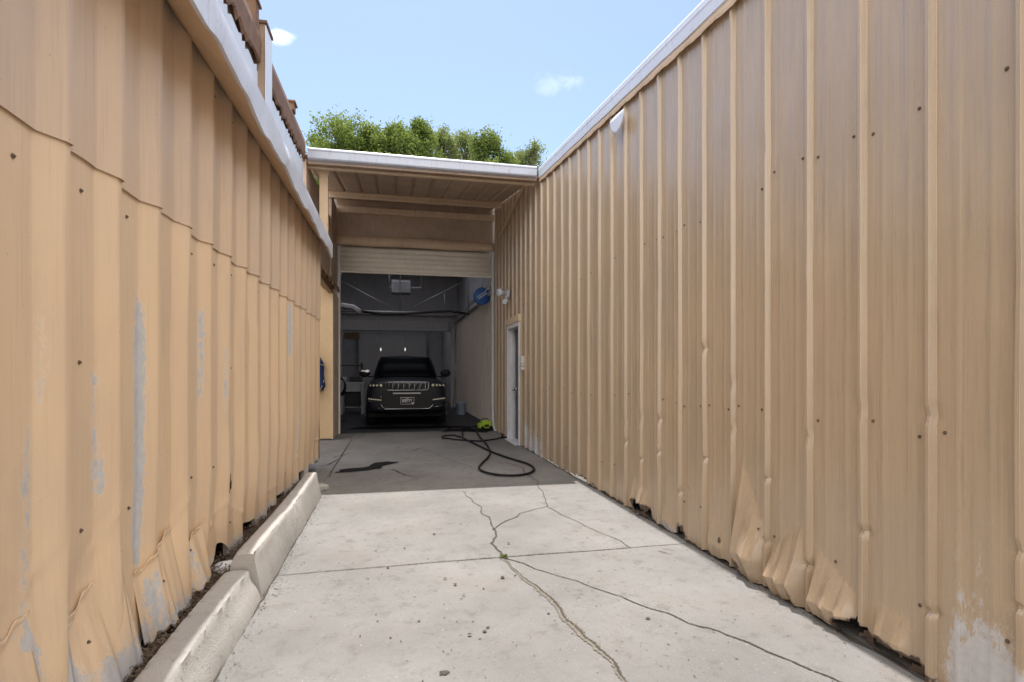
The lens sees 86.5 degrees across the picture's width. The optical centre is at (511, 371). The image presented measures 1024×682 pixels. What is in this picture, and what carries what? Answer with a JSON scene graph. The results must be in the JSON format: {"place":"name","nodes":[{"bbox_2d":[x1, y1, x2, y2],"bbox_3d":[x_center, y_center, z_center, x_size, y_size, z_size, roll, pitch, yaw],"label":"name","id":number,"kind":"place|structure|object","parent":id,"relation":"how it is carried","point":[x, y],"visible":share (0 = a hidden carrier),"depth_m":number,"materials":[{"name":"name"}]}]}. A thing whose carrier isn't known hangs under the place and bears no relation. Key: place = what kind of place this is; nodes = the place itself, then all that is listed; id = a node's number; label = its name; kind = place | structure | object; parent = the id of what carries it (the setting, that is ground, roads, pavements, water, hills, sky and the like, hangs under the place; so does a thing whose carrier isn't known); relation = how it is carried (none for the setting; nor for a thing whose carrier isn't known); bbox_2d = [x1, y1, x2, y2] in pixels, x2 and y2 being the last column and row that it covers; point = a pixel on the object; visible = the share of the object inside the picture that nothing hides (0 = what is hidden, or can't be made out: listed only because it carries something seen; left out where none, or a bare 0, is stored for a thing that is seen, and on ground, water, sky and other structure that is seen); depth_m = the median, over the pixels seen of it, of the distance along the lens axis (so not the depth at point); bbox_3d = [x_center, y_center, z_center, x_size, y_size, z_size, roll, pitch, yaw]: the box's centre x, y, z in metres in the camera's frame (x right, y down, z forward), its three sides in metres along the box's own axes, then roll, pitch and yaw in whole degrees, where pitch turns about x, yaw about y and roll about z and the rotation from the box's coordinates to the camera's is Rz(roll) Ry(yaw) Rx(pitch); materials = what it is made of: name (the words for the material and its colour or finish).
{"place":"outdoors","nodes":[
{"label":"outdoors","id":0,"kind":"place"},
{"bbox_2d":[123,481,298,681],"bbox_3d":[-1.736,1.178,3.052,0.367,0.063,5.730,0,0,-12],"label":"leaf litter","id":1,"kind":"object","parent":0,"point":[193,601],"visible":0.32,"depth_m":3.10,"materials":[{"name":"brown plant"}]},
{"bbox_2d":[210,560,231,572],"bbox_3d":[-1.732,1.183,3.328,0.218,0.058,0.159,0,0,-12],"label":"plastic scrap","id":2,"kind":"object","parent":1,"relation":"on","point":[228,562],"visible":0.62,"depth_m":3.29,"materials":[{"name":"white paint"}]},
{"bbox_2d":[300,129,333,188],"bbox_3d":[-10.780,-6.064,30.485,4.050,14.860,3.139,0,0,6],"label":"tree","id":3,"kind":"object","parent":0,"point":[312,138],"visible":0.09,"depth_m":29.66,"materials":[{"name":"green plant"}]},
{"bbox_2d":[306,104,396,184],"bbox_3d":[-8.348,-6.327,28.857,5.602,15.391,5.589,0,0,-35],"label":"tree","id":4,"kind":"object","parent":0,"point":[343,129],"visible":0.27,"depth_m":27.59,"materials":[{"name":"green plant"}]},
{"bbox_2d":[345,392,360,406],"bbox_3d":[-4.959,0.843,16.953,0.460,0.450,0.420,0,0,-12],"label":"storage bin","id":5,"kind":"object","parent":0,"point":[352,399],"visible":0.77,"depth_m":16.76,"materials":[{"name":"black plastic"}]},
{"bbox_2d":[358,123,400,153],"bbox_3d":[-7.476,-6.104,30.028,3.259,14.939,3.269,0,0,-12],"label":"tree","id":6,"kind":"object","parent":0,"point":[376,129],"visible":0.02,"depth_m":29.37,"materials":[{"name":"green plant"}]},
{"bbox_2d":[364,115,432,157],"bbox_3d":[-6.093,-6.182,29.211,4.119,15.097,3.769,0,0,-12],"label":"tree","id":7,"kind":"object","parent":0,"point":[399,138],"visible":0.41,"depth_m":28.54,"materials":[{"name":"green plant"}]},
{"bbox_2d":[340,399,488,433],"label":"garage floor","id":8,"kind":"structure","parent":0,"point":[355,417],"depth_m":13.99,"materials":[{"name":"concrete"}]},
{"bbox_2d":[341,363,362,381],"bbox_3d":[-5.373,0.498,17.866,0.882,1.600,0.400,0,0,-12],"label":"shelf rack","id":9,"kind":"object","parent":8,"relation":"on","point":[361,365],"visible":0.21,"depth_m":17.75,"materials":[{"name":"black metal"}]},
{"bbox_2d":[341,382,365,414],"bbox_3d":[-4.955,0.805,16.934,0.740,0.985,0.700,0,0,-12],"label":"workbench","id":10,"kind":"object","parent":8,"relation":"on","point":[355,386],"visible":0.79,"depth_m":16.65,"materials":[{"name":"grey metal"}]},
{"bbox_2d":[349,375,361,381],"bbox_3d":[-4.856,0.194,16.904,0.360,0.231,0.300,0,0,-12],"label":"toolbox","id":11,"kind":"object","parent":10,"relation":"on","point":[355,379],"visible":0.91,"depth_m":16.76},
{"bbox_2d":[359,356,450,423],"bbox_3d":[-2.983,0.409,15.187,2.408,1.782,4.976,0,0,-12],"label":"suv","id":12,"kind":"object","parent":8,"relation":"on","point":[406,386],"visible":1,"depth_m":13.00,"materials":[{"name":"black paint"}]},
{"bbox_2d":[301,147,538,433],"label":"garage building","id":13,"kind":"structure","parent":8,"relation":"on","point":[414,219],"depth_m":11.96,"materials":[{"name":"grey metal"}]},
{"bbox_2d":[358,335,425,398],"bbox_3d":[-5.697,-0.225,26.006,3.170,3.050,0.075,0,0,-12],"label":"back door","id":14,"kind":"structure","parent":13,"relation":"in","point":[369,353],"depth_m":25.88,"materials":[{"name":"grey metal"}]},
{"bbox_2d":[388,274,421,294],"bbox_3d":[-3.317,-3.040,16.875,1.015,1.220,0.512,0,0,-12],"label":"unit heater","id":15,"kind":"object","parent":13,"relation":"hanging from","point":[405,287],"visible":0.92,"depth_m":16.63,"materials":[{"name":"metal"}]},
{"bbox_2d":[473,278,489,304],"bbox_3d":[-0.710,-1.952,12.914,0.414,0.720,0.164,0,0,-22],"label":"drum fan","id":16,"kind":"object","parent":13,"relation":"attached to","point":[480,297],"visible":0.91,"depth_m":12.86},
{"bbox_2d":[453,365,456,409],"bbox_3d":[-1.907,0.529,17.978,0.126,1.503,0.378,0,0,23],"label":"broom","id":17,"kind":"object","parent":8,"relation":"on","point":[455,372],"visible":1,"depth_m":18.02,"materials":[{"name":"brown wood"}]},
{"bbox_2d":[456,402,465,414],"bbox_3d":[-1.556,1.115,16.648,0.318,0.365,0.321,0,0,-12],"label":"bucket","id":18,"kind":"object","parent":8,"relation":"on","point":[461,408],"visible":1,"depth_m":16.53,"materials":[{"name":"metal"}]},
{"bbox_3d":[-4.671,0.671,14.642,0.400,1.250,0.400,0,0,-12],"label":"hose post","id":19,"kind":"object","parent":8,"relation":"on","visible":0},
{"bbox_2d":[341,377,346,395],"bbox_3d":[-4.652,0.380,14.574,0.414,0.563,0.088,0,0,-2],"label":"hose coil","id":20,"kind":"object","parent":19,"relation":"hanging from","point":[344,390],"visible":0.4,"depth_m":14.57,"materials":[{"name":"black rubber"}]},
{"bbox_2d":[406,115,446,158],"bbox_3d":[-5.092,-6.592,30.610,2.882,15.914,2.982,0,0,-12],"label":"tree","id":21,"kind":"object","parent":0,"point":[422,128],"visible":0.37,"depth_m":30.10,"materials":[{"name":"green plant"}]},
{"bbox_2d":[432,123,465,159],"bbox_3d":[-4.205,-7.106,33.862,2.749,16.942,2.574,0,0,-12],"label":"tree","id":22,"kind":"object","parent":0,"point":[445,140],"visible":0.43,"depth_m":33.57,"materials":[{"name":"green plant"}]},
{"bbox_2d":[444,127,478,160],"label":"tree","id":23,"kind":"object","parent":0,"point":[464,137],"visible":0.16,"depth_m":34.64,"materials":[{"name":"green plant"}]},
{"bbox_2d":[259,0,702,169],"label":"sky","id":24,"kind":"structure","parent":0,"point":[539,69],"materials":[{"name":"blue"}]},
{"bbox_2d":[464,124,517,164],"bbox_3d":[-1.397,-6.017,29.375,3.594,14.767,3.553,0,0,-43],"label":"tree","id":25,"kind":"object","parent":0,"point":[486,148],"visible":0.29,"depth_m":29.17,"materials":[{"name":"green plant"}]},
{"bbox_2d":[509,153,518,164],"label":"tree","id":26,"kind":"object","parent":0,"point":[516,162],"visible":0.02,"depth_m":30.44,"materials":[{"name":"green plant"}]},
{"bbox_2d":[514,142,528,164],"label":"tree","id":27,"kind":"object","parent":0,"point":[519,152],"visible":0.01,"depth_m":32.46,"materials":[{"name":"green plant"}]},
{"bbox_2d":[517,136,549,174],"bbox_3d":[1.411,-6.227,31.902,2.739,15.185,2.294,0,0,43],"label":"tree","id":28,"kind":"object","parent":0,"point":[531,156],"visible":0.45,"depth_m":31.82,"materials":[{"name":"green plant"}]},
{"bbox_2d":[213,426,924,681],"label":"driveway","id":29,"kind":"structure","parent":0,"point":[500,597],"depth_m":3.18,"materials":[{"name":"concrete"}]},
{"bbox_2d":[0,0,332,681],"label":"metal building","id":30,"kind":"structure","parent":29,"relation":"on","point":[164,235],"depth_m":2.33,"materials":[{"name":"beige paint"}]},
{"bbox_2d":[217,0,305,179],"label":"rooftop screen","id":31,"kind":"object","parent":30,"relation":"on","point":[251,31],"visible":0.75,"depth_m":5.04,"materials":[{"name":"metal"}]},
{"bbox_2d":[134,570,260,681],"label":"concrete curb","id":32,"kind":"structure","parent":29,"relation":"on","point":[199,644],"depth_m":2.41,"materials":[{"name":"grey concrete"}]},
{"bbox_2d":[230,472,320,597],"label":"concrete curb","id":33,"kind":"structure","parent":29,"relation":"on","point":[262,553],"depth_m":3.72,"materials":[{"name":"grey concrete"}]},
{"bbox_2d":[319,483,328,490],"bbox_3d":[-2.168,1.265,5.925,0.140,0.070,0.320,0,-3,43],"label":"broken stone","id":34,"kind":"object","parent":29,"relation":"on","point":[323,487],"visible":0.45,"depth_m":5.96,"materials":[{"name":"concrete"}]},
{"bbox_2d":[320,198,339,438],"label":"side shed","id":35,"kind":"structure","parent":29,"relation":"on","point":[329,357],"depth_m":10.39,"materials":[{"name":"beige paint"}]},
{"bbox_2d":[320,358,325,391],"bbox_3d":[-3.767,-0.017,10.252,0.480,0.834,0.152,0,0,-12],"label":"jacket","id":36,"kind":"object","parent":35,"relation":"hanging from","point":[322,381],"visible":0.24,"depth_m":10.27,"materials":[{"name":"blue fabric"}]},
{"bbox_2d":[478,418,492,429],"bbox_3d":[-0.603,1.172,12.280,0.300,0.250,0.225,0,0,-24],"label":"pressure washer","id":37,"kind":"object","parent":29,"relation":"on","point":[483,424],"visible":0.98,"depth_m":12.21,"materials":[{"name":"plastic"}]},
{"bbox_2d":[441,426,534,476],"bbox_3d":[-0.409,1.266,9.813,1.561,0.058,6.239,0,0,-12],"label":"hose","id":38,"kind":"object","parent":29,"relation":"on","point":[488,456],"visible":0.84,"depth_m":8.80,"materials":[{"name":"black rubber"}]},
{"bbox_2d":[225,448,910,681],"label":"dry debris","id":39,"kind":"object","parent":29,"relation":"on","point":[485,557],"visible":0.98,"depth_m":3.33,"materials":[{"name":"brown plant"}]},
{"bbox_2d":[494,0,1023,681],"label":"metal building","id":40,"kind":"structure","parent":0,"point":[758,274],"depth_m":2.93,"materials":[{"name":"paint"}]},
{"bbox_2d":[496,289,509,303],"bbox_3d":[-0.150,-1.442,10.408,0.308,0.285,0.164,0,0,-41],"label":"floodlight","id":41,"kind":"object","parent":40,"relation":"attached to","point":[500,292],"visible":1,"depth_m":10.37,"materials":[{"name":"white paint"}]},
{"bbox_2d":[512,329,517,438],"bbox_3d":[0.139,0.233,10.131,0.139,2.110,0.905,0,0,-12],"label":"door","id":42,"kind":"structure","parent":40,"relation":"in","point":[516,331],"depth_m":10.49,"materials":[{"name":"grey paint"}]},
{"bbox_2d":[520,356,524,369],"bbox_3d":[0.174,-0.155,9.331,0.060,0.240,0.120,0,0,-12],"label":"switch box","id":43,"kind":"object","parent":40,"relation":"attached to","point":[522,359],"visible":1,"depth_m":9.28,"materials":[{"name":"white plastic"}]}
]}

